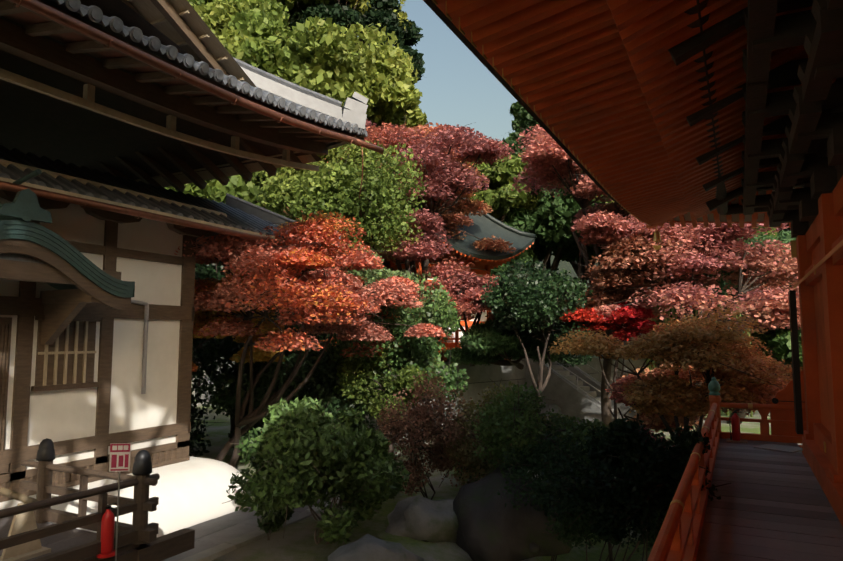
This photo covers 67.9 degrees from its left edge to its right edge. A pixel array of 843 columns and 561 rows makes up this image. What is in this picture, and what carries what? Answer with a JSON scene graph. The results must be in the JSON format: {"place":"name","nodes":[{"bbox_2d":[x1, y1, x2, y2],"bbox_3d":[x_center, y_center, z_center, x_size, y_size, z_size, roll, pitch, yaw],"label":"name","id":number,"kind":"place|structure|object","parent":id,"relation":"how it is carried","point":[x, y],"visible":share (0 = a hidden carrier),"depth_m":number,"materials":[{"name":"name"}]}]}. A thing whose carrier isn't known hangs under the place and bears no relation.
{"place":"outdoors","nodes":[
{"label":"outdoors","id":0,"kind":"place"},
{"bbox_2d":[0,197,182,473],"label":"hall plaster walls","id":1,"kind":"structure","parent":0,"point":[60,415],"depth_m":10.88,"materials":[{"name":"white paint"}]},
{"bbox_2d":[189,0,204,7],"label":"forest tree","id":2,"kind":"object","parent":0,"point":[198,2],"depth_m":45.37,"materials":[{"name":"green plant"}]},
{"bbox_2d":[187,0,294,338],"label":"forest tree","id":3,"kind":"object","parent":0,"point":[215,15],"depth_m":35.22,"materials":[{"name":"green plant"}]},
{"bbox_2d":[213,176,270,208],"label":"forest tree","id":4,"kind":"object","parent":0,"point":[259,184],"depth_m":28.46,"materials":[{"name":"green plant"}]},
{"bbox_2d":[162,490,339,560],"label":"stone paving path","id":5,"kind":"structure","parent":0,"point":[217,537],"depth_m":10.01,"materials":[{"name":"grey stone"}]},
{"bbox_2d":[164,146,345,327],"bbox_3d":[-7.778,-1.068,29.637,11.936,14.378,10.254,-3,-6,27],"label":"forest tree","id":6,"kind":"object","parent":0,"point":[218,191],"depth_m":25.91,"materials":[{"name":"green plant"}]},
{"bbox_2d":[204,0,411,43],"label":"forest tree","id":7,"kind":"object","parent":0,"point":[304,5],"depth_m":51.46,"materials":[{"name":"green plant"}]},
{"bbox_2d":[221,1,428,343],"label":"forest tree","id":8,"kind":"object","parent":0,"point":[380,78],"depth_m":33.51,"materials":[{"name":"green plant"}]},
{"bbox_2d":[269,201,439,270],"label":"forest tree","id":9,"kind":"object","parent":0,"point":[316,269],"depth_m":28.10,"materials":[{"name":"green plant"}]},
{"bbox_2d":[289,0,424,83],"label":"forest tree","id":10,"kind":"object","parent":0,"point":[387,17],"depth_m":49.67,"materials":[{"name":"green plant"}]},
{"bbox_2d":[356,263,486,342],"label":"white shrine walls","id":11,"kind":"structure","parent":0,"point":[483,317],"depth_m":26.30,"materials":[{"name":"white paint"}]},
{"bbox_2d":[325,242,533,360],"bbox_3d":[-0.172,0.796,27.620,7.467,5.339,7.467,-5,-7,44],"label":"shrine vermilion frame","id":12,"kind":"object","parent":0,"point":[487,270],"visible":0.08,"depth_m":25.53,"materials":[{"name":"red wood"}]},
{"bbox_2d":[221,354,650,365],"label":"terrace ground","id":13,"kind":"structure","parent":0,"point":[447,362],"depth_m":25.03,"materials":[{"name":"grey stone"}]},
{"bbox_2d":[443,319,564,369],"bbox_3d":[2.732,2.127,21.192,4.234,1.827,4.108,-3,-6,27],"label":"bush","id":14,"kind":"object","parent":13,"relation":"on","point":[473,341],"depth_m":20.59,"materials":[{"name":"green plant"}]},
{"bbox_2d":[357,0,516,147],"label":"sky","id":15,"kind":"structure","parent":0,"point":[456,88],"materials":[{"name":"blue"}]},
{"bbox_2d":[402,258,502,366],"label":"maple tree","id":16,"kind":"object","parent":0,"point":[471,285],"depth_m":21.15,"materials":[{"name":"red plant"}]},
{"bbox_2d":[410,196,534,259],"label":"roof","id":17,"kind":"structure","parent":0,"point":[487,225],"depth_m":27.26,"materials":[{"name":"grey tile"}]},
{"bbox_2d":[433,247,515,268],"bbox_3d":[-0.172,-1.595,27.837,7.400,1.959,7.400,-5,-7,44],"label":"roof eave","id":18,"kind":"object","parent":17,"relation":"attached to","point":[479,265],"depth_m":29.36,"materials":[{"name":"orange wood"}]},
{"bbox_2d":[189,230,839,560],"bbox_3d":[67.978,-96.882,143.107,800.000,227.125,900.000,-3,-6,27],"label":"ground","id":19,"kind":"structure","parent":0,"point":[297,543],"depth_m":10.95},
{"bbox_2d":[0,460,194,560],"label":"wooden railing","id":20,"kind":"object","parent":19,"relation":"on","point":[141,531],"visible":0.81,"depth_m":7.23,"materials":[{"name":"brown wood"}]},
{"bbox_2d":[0,515,138,560],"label":"platform floor boards","id":21,"kind":"object","parent":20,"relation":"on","point":[63,541],"visible":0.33,"depth_m":7.37,"materials":[{"name":"brown wood"}]},
{"bbox_2d":[0,502,50,560],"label":"barrier trestles","id":22,"kind":"object","parent":21,"relation":"on","point":[24,522],"visible":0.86,"depth_m":6.76,"materials":[{"name":"beige wood"}]},
{"bbox_2d":[0,486,37,503],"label":"bamboo barrier pole","id":23,"kind":"object","parent":22,"relation":"on","point":[16,495],"visible":0.84,"depth_m":6.87,"materials":[{"name":"beige wood"}]},
{"bbox_2d":[96,549,114,558],"bbox_3d":[-3.441,2.983,6.833,0.195,0.035,0.200,-3,-6,27],"label":"extinguisher stand","id":24,"kind":"object","parent":21,"relation":"on","point":[108,555],"visible":0.52,"depth_m":6.75,"materials":[{"name":"red paint"}]},
{"bbox_2d":[100,509,114,553],"bbox_3d":[-3.441,2.740,6.855,0.136,0.462,0.133,-3,-6,27],"label":"fire extinguisher","id":25,"kind":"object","parent":24,"relation":"on","point":[107,530],"depth_m":6.80,"materials":[{"name":"red paint"}]},
{"bbox_2d":[106,503,115,509],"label":"extinguisher fittings","id":26,"kind":"object","parent":25,"relation":"attached to","point":[108,506],"visible":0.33,"depth_m":6.85,"materials":[{"name":"black"}]},
{"bbox_2d":[115,472,119,560],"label":"sign pole","id":27,"kind":"object","parent":21,"relation":"on","point":[117,517],"visible":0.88,"depth_m":6.32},
{"bbox_2d":[109,443,130,471],"bbox_3d":[-3.071,1.802,6.369,0.199,0.280,0.011,1,-5,-7],"label":"sign","id":28,"kind":"object","parent":27,"relation":"attached to","point":[119,453],"visible":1,"depth_m":6.37,"materials":[{"name":"wood"}]},
{"bbox_2d":[110,444,129,470],"bbox_3d":[-3.071,1.799,6.370,0.193,0.267,0.003,1,-5,-7],"label":"sign lettering","id":29,"kind":"object","parent":28,"relation":"attached to","point":[114,461],"visible":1,"depth_m":6.37},
{"bbox_2d":[36,438,151,474],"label":"post caps","id":30,"kind":"object","parent":20,"relation":"attached to","point":[142,464],"visible":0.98,"depth_m":7.34,"materials":[{"name":"black metal"}]},
{"bbox_2d":[0,456,251,536],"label":"kamebara plinth","id":31,"kind":"structure","parent":19,"relation":"on","point":[191,492],"depth_m":10.64,"materials":[{"name":"paint"}]},
{"bbox_2d":[0,0,363,501],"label":"wooden building frame","id":32,"kind":"object","parent":31,"relation":"on","point":[55,313],"visible":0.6,"depth_m":9.71,"materials":[{"name":"brown wood"}]},
{"bbox_2d":[0,169,134,297],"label":"curved gable roof","id":33,"kind":"structure","parent":32,"relation":"attached to","point":[20,211],"depth_m":8.33,"materials":[{"name":"teal metal"}]},
{"bbox_2d":[41,0,368,149],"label":"hall roof tiles","id":34,"kind":"object","parent":32,"relation":"on","point":[354,109],"visible":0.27,"depth_m":11.82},
{"bbox_2d":[0,253,44,263],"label":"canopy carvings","id":35,"kind":"object","parent":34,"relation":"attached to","point":[14,257],"depth_m":8.20,"materials":[{"name":"wood"}]},
{"bbox_2d":[38,321,95,385],"bbox_3d":[-5.575,1.134,9.879,0.035,0.990,0.950,-3,-6,27],"label":"lattice window","id":36,"kind":"structure","parent":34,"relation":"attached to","point":[66,352],"depth_m":9.85,"materials":[{"name":"brown wood"}]},
{"bbox_2d":[131,299,148,393],"bbox_3d":[-5.013,1.145,10.888,0.068,1.670,0.559,-3,-6,27],"label":"down pipe","id":37,"kind":"object","parent":34,"relation":"attached to","point":[145,344],"visible":0.81,"depth_m":11.07,"materials":[{"name":"grey"}]},
{"bbox_2d":[0,0,318,181],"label":"eave battens","id":38,"kind":"object","parent":34,"relation":"attached to","point":[87,101],"visible":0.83,"depth_m":9.41,"materials":[{"name":"brown wood"}]},
{"bbox_2d":[0,0,322,179],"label":"roof closure","id":39,"kind":"object","parent":34,"relation":"on","point":[38,124],"visible":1,"depth_m":12.25,"materials":[{"name":"brown wood"}]},
{"bbox_2d":[0,144,340,263],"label":"wing roof tiles","id":40,"kind":"object","parent":34,"relation":"attached to","point":[243,214],"visible":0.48,"depth_m":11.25,"materials":[{"name":"grey tile"}]},
{"bbox_2d":[0,173,320,245],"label":"wing roof tile ends","id":41,"kind":"object","parent":40,"relation":"attached to","point":[5,175],"visible":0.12,"depth_m":9.93,"materials":[{"name":"grey tile"}]},
{"bbox_2d":[0,0,362,137],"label":"eave soffit boards","id":42,"kind":"object","parent":34,"relation":"on","point":[27,18],"visible":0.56,"depth_m":7.82,"materials":[{"name":"brown wood"}]},
{"bbox_2d":[0,0,383,255],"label":"copper gutters","id":43,"kind":"object","parent":34,"relation":"attached to","point":[49,12],"visible":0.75,"depth_m":8.76,"materials":[{"name":"metal"}]},
{"bbox_2d":[55,0,366,136],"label":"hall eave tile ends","id":44,"kind":"object","parent":34,"relation":"attached to","point":[114,24],"visible":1,"depth_m":8.49,"materials":[{"name":"grey ceramic"}]},
{"bbox_2d":[130,0,315,186],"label":"roof boards","id":45,"kind":"object","parent":34,"relation":"on","point":[148,11],"visible":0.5,"depth_m":10.54,"materials":[{"name":"wood"}]},
{"bbox_2d":[189,262,334,456],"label":"tree","id":46,"kind":"object","parent":19,"relation":"on","point":[203,271],"depth_m":16.68,"materials":[{"name":"green plant"}]},
{"bbox_2d":[254,490,294,540],"bbox_3d":[-2.321,3.667,9.818,0.821,0.824,0.589,-10,-12,63],"label":"plant","id":47,"kind":"object","parent":19,"relation":"on","point":[277,523],"depth_m":9.55,"materials":[{"name":"green plant"}]},
{"bbox_2d":[174,210,445,467],"bbox_3d":[-3.155,1.526,13.798,6.778,5.996,6.018,-3,-6,27],"label":"orange maple tree","id":48,"kind":"object","parent":19,"relation":"on","point":[341,294],"depth_m":12.82,"materials":[{"name":"orange plant"}]},
{"bbox_2d":[214,320,412,432],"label":"hedge tree","id":49,"kind":"object","parent":19,"relation":"on","point":[327,367],"depth_m":16.09,"materials":[{"name":"plant"}]},
{"bbox_2d":[222,395,410,545],"bbox_3d":[-1.671,2.907,9.643,2.990,2.321,2.805,-3,-6,27],"label":"bush","id":50,"kind":"object","parent":19,"relation":"on","point":[358,456],"depth_m":8.99,"materials":[{"name":"green plant"}]},
{"bbox_2d":[252,116,428,422],"bbox_3d":[-2.456,0.029,18.818,5.544,9.875,6.049,-3,-6,27],"label":"evergreen tree","id":51,"kind":"object","parent":19,"relation":"on","point":[331,193],"depth_m":17.61,"materials":[{"name":"green plant"}]},
{"bbox_2d":[328,533,423,560],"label":"grey rock","id":52,"kind":"object","parent":19,"relation":"on","point":[367,547],"visible":1,"depth_m":7.99,"materials":[{"name":"grey stone"}]},
{"bbox_2d":[336,342,448,453],"bbox_3d":[-0.905,2.946,14.892,2.840,3.296,2.726,-3,-6,27],"label":"light green shrub","id":53,"kind":"object","parent":19,"relation":"on","point":[356,367],"depth_m":14.43,"materials":[{"name":"plant"}]},
{"bbox_2d":[327,242,469,461],"bbox_3d":[-0.560,1.895,16.004,3.718,5.587,4.080,-3,-6,27],"label":"camellia tree","id":54,"kind":"object","parent":19,"relation":"on","point":[445,310],"depth_m":14.92,"materials":[{"name":"green plant"}]},
{"bbox_2d":[283,122,515,356],"bbox_3d":[-1.023,-1.393,24.117,9.235,9.451,9.263,-3,-6,27],"label":"maple tree","id":55,"kind":"object","parent":19,"relation":"on","point":[427,150],"depth_m":22.21,"materials":[{"name":"red plant"}]},
{"bbox_2d":[318,120,486,261],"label":"maple tree","id":56,"kind":"object","parent":19,"relation":"on","point":[426,128],"depth_m":25.94,"materials":[{"name":"red plant"}]},
{"bbox_2d":[200,370,629,425],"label":"terrace stone joints","id":57,"kind":"object","parent":19,"relation":"on","point":[488,381],"depth_m":24.02,"materials":[{"name":"black stone"}]},
{"bbox_2d":[385,495,458,542],"bbox_3d":[0.099,3.914,10.269,1.430,0.723,1.024,0,-5,-1],"label":"grey rock","id":58,"kind":"object","parent":19,"relation":"on","point":[418,517],"visible":0.77,"depth_m":9.95,"materials":[{"name":"grey stone"}]},
{"bbox_2d":[368,371,477,499],"bbox_3d":[-0.065,2.891,11.475,2.090,2.732,2.468,-3,-6,27],"label":"purple shrub","id":59,"kind":"object","parent":19,"relation":"on","point":[424,417],"depth_m":10.92,"materials":[{"name":"purple plant"}]},
{"bbox_2d":[196,357,656,434],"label":"terrace stone wall","id":60,"kind":"structure","parent":19,"relation":"on","point":[484,373],"depth_m":23.93,"materials":[{"name":"grey stone"}]},
{"bbox_2d":[443,420,544,484],"bbox_3d":[1.582,3.675,12.949,2.847,1.573,2.429,-3,-6,27],"label":"shrub","id":61,"kind":"object","parent":19,"relation":"on","point":[498,464],"depth_m":12.35,"materials":[{"name":"green plant"}]},
{"bbox_2d":[464,139,542,312],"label":"forest tree","id":62,"kind":"object","parent":19,"relation":"on","point":[501,198],"depth_m":33.60,"materials":[{"name":"green plant"}]},
{"bbox_2d":[436,379,581,486],"bbox_3d":[1.603,3.186,11.481,2.982,2.709,2.948,-3,-6,27],"label":"olive shrub","id":63,"kind":"object","parent":19,"relation":"on","point":[472,460],"depth_m":11.01,"materials":[{"name":"plant"}]},
{"bbox_2d":[453,463,580,560],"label":"boulder","id":64,"kind":"object","parent":19,"relation":"on","point":[491,527],"visible":0.73,"depth_m":9.44,"materials":[{"name":"grey stone"}]},
{"bbox_2d":[423,0,624,209],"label":"roof edge","id":65,"kind":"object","parent":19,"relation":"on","point":[439,13],"depth_m":5.21,"materials":[{"name":"red wood"}]},
{"bbox_2d":[653,225,660,249],"bbox_3d":[4.719,-0.873,12.540,0.170,0.530,0.160,-3,-6,27],"label":"wind bell","id":66,"kind":"object","parent":65,"relation":"attached to","point":[656,238],"visible":0.98,"depth_m":12.50,"materials":[{"name":"gold metal"}]},
{"bbox_2d":[674,187,803,221],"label":"rafter ends","id":67,"kind":"object","parent":65,"relation":"on","point":[735,217],"depth_m":11.86,"materials":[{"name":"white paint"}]},
{"bbox_2d":[529,542,540,553],"bbox_3d":[1.672,4.013,9.414,0.229,0.145,0.216,-3,-6,30],"label":"pebble","id":68,"kind":"object","parent":19,"relation":"on","point":[535,548],"visible":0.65,"depth_m":9.36,"materials":[{"name":"grey stone"}]},
{"bbox_2d":[468,379,605,560],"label":"nandina shrub","id":69,"kind":"object","parent":19,"relation":"on","point":[499,434],"depth_m":9.90,"materials":[{"name":"green plant"}]},
{"bbox_2d":[480,257,598,423],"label":"evergreen tree","id":70,"kind":"object","parent":19,"relation":"on","point":[522,303],"depth_m":18.56,"materials":[{"name":"green plant"}]},
{"bbox_2d":[492,138,595,275],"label":"forest tree","id":71,"kind":"object","parent":19,"relation":"on","point":[547,216],"depth_m":36.26,"materials":[{"name":"green plant"}]},
{"bbox_2d":[501,101,587,284],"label":"forest tree","id":72,"kind":"object","parent":19,"relation":"on","point":[515,108],"depth_m":47.71,"materials":[{"name":"green plant"}]},
{"bbox_2d":[540,404,562,419],"bbox_3d":[4.756,5.098,23.665,1.211,0.841,1.066,0,-5,-1],"label":"rock by stairs","id":73,"kind":"object","parent":19,"relation":"on","point":[556,408],"visible":0.17,"depth_m":23.55,"materials":[{"name":"grey stone"}]},
{"bbox_2d":[506,107,605,335],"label":"forest tree","id":74,"kind":"object","parent":19,"relation":"on","point":[526,119],"depth_m":41.75,"materials":[{"name":"plant"}]},
{"bbox_2d":[511,358,636,422],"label":"stone stairs","id":75,"kind":"structure","parent":19,"relation":"on","point":[570,398],"depth_m":24.23,"materials":[{"name":"grey stone"}]},
{"bbox_2d":[544,356,612,402],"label":"stair handrails","id":76,"kind":"object","parent":75,"relation":"on","point":[580,378],"visible":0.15,"depth_m":24.04,"materials":[{"name":"wood"}]},
{"bbox_2d":[497,426,669,560],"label":"azalea shrub","id":77,"kind":"object","parent":19,"relation":"on","point":[541,450],"depth_m":8.23,"materials":[{"name":"green plant"}]},
{"bbox_2d":[555,301,659,422],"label":"bright maple tree","id":78,"kind":"object","parent":19,"relation":"on","point":[624,316],"depth_m":18.19,"materials":[{"name":"red plant"}]},
{"bbox_2d":[511,125,708,427],"bbox_3d":[7.080,-0.357,21.118,8.255,11.022,8.129,-3,-6,27],"label":"purple maple tree","id":79,"kind":"object","parent":19,"relation":"on","point":[609,228],"depth_m":20.07,"materials":[{"name":"plant"}]},
{"bbox_2d":[531,418,730,560],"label":"shrub","id":80,"kind":"object","parent":19,"relation":"on","point":[655,464],"depth_m":6.67,"materials":[{"name":"green plant"}]},
{"bbox_2d":[435,0,842,560],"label":"red wooden building","id":81,"kind":"structure","parent":19,"relation":"on","point":[611,91],"depth_m":5.82,"materials":[{"name":"red wood"}]},
{"bbox_2d":[708,377,719,395],"bbox_3d":[5.051,1.817,10.797,0.196,0.315,0.196,-3,-6,27],"label":"railing post finial","id":82,"kind":"object","parent":81,"relation":"on","point":[714,386],"visible":1,"depth_m":10.73,"materials":[{"name":"green metal"}]},
{"bbox_2d":[668,0,842,237],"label":"red hall brackets","id":83,"kind":"object","parent":81,"relation":"attached to","point":[806,153],"visible":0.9,"depth_m":5.45,"materials":[{"name":"brown wood"}]},
{"bbox_2d":[696,438,842,560],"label":"veranda floor boards","id":84,"kind":"object","parent":81,"relation":"attached to","point":[769,505],"visible":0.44,"depth_m":6.14,"materials":[{"name":"brown wood"}]},
{"bbox_2d":[754,444,802,452],"bbox_3d":[5.513,2.579,9.621,0.500,0.020,0.559,4,-6,-36],"label":"loose board","id":85,"kind":"object","parent":84,"relation":"on","point":[781,448],"visible":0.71,"depth_m":9.54,"materials":[{"name":"grey wood"}]},
{"bbox_3d":[5.206,2.646,10.328,0.310,0.020,0.280,-3,-6,27],"label":"extinguisher board","id":86,"kind":"object","parent":84,"relation":"on","visible":0},
{"bbox_2d":[731,413,740,440],"bbox_3d":[5.201,2.416,10.351,0.130,0.441,0.127,-3,-6,27],"label":"fire extinguisher","id":87,"kind":"object","parent":86,"relation":"on","point":[735,426],"visible":0.88,"depth_m":10.30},
{"bbox_2d":[608,420,674,560],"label":"low maple tree","id":88,"kind":"object","parent":19,"relation":"on","point":[611,553],"depth_m":10.79,"materials":[{"name":"brown plant"}]},
{"bbox_2d":[604,363,705,476],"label":"maple tree","id":89,"kind":"object","parent":19,"relation":"on","point":[657,425],"depth_m":15.86,"materials":[{"name":"brown plant"}]},
{"bbox_2d":[548,302,802,480],"bbox_3d":[5.887,2.675,14.091,5.638,4.184,6.718,-3,-6,27],"label":"maple tree","id":90,"kind":"object","parent":19,"relation":"on","point":[675,347],"depth_m":12.64,"materials":[{"name":"orange plant"}]},
{"bbox_2d":[574,217,800,430],"bbox_3d":[7.935,1.360,18.819,7.650,7.216,7.891,-3,-6,27],"label":"maple tree","id":91,"kind":"object","parent":19,"relation":"on","point":[772,317],"depth_m":17.88,"materials":[{"name":"red plant"}]},
{"bbox_2d":[643,283,752,416],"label":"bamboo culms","id":92,"kind":"object","parent":19,"relation":"on","point":[649,366],"visible":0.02,"depth_m":26.65,"materials":[{"name":"plant"}]},
{"bbox_2d":[596,195,778,316],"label":"bamboo leaves","id":93,"kind":"object","parent":92,"relation":"attached to","point":[768,232],"depth_m":25.63,"materials":[{"name":"green plant"}]},
{"bbox_2d":[640,306,791,370],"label":"forest tree","id":94,"kind":"object","parent":19,"relation":"on","point":[762,337],"visible":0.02,"depth_m":34.00,"materials":[{"name":"plant"}]},
{"bbox_2d":[662,240,802,375],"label":"forest tree","id":95,"kind":"object","parent":19,"relation":"on","point":[780,342],"depth_m":29.23,"materials":[{"name":"green plant"}]},
{"bbox_2d":[491,220,537,276],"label":"forest tree","id":96,"kind":"object","parent":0,"point":[528,254],"depth_m":37.12,"materials":[{"name":"green plant"}]},
{"bbox_2d":[538,187,648,354],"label":"forest tree","id":97,"kind":"object","parent":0,"point":[570,250],"depth_m":39.45,"materials":[{"name":"plant"}]},
{"bbox_2d":[432,0,842,512],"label":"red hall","id":98,"kind":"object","parent":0,"point":[839,245],"visible":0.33,"depth_m":6.17,"materials":[{"name":"red wood"}]},
{"bbox_2d":[650,229,797,423],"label":"pine tree","id":99,"kind":"object","parent":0,"point":[787,239],"depth_m":21.38,"materials":[{"name":"green plant"}]},
{"bbox_2d":[729,409,741,439],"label":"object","id":100,"kind":"object","parent":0,"point":[735,411],"visible":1,"depth_m":10.37,"materials":[{"name":"red wood"}]},
{"bbox_2d":[770,223,790,330],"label":"forest tree","id":101,"kind":"object","parent":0,"point":[785,229],"depth_m":37.03,"materials":[{"name":"green plant"}]},
{"bbox_2d":[772,290,802,433],"bbox_3d":[5.795,1.260,9.889,0.470,2.140,1.108,-3,-6,27],"label":"pole","id":102,"kind":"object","parent":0,"point":[797,401],"depth_m":9.39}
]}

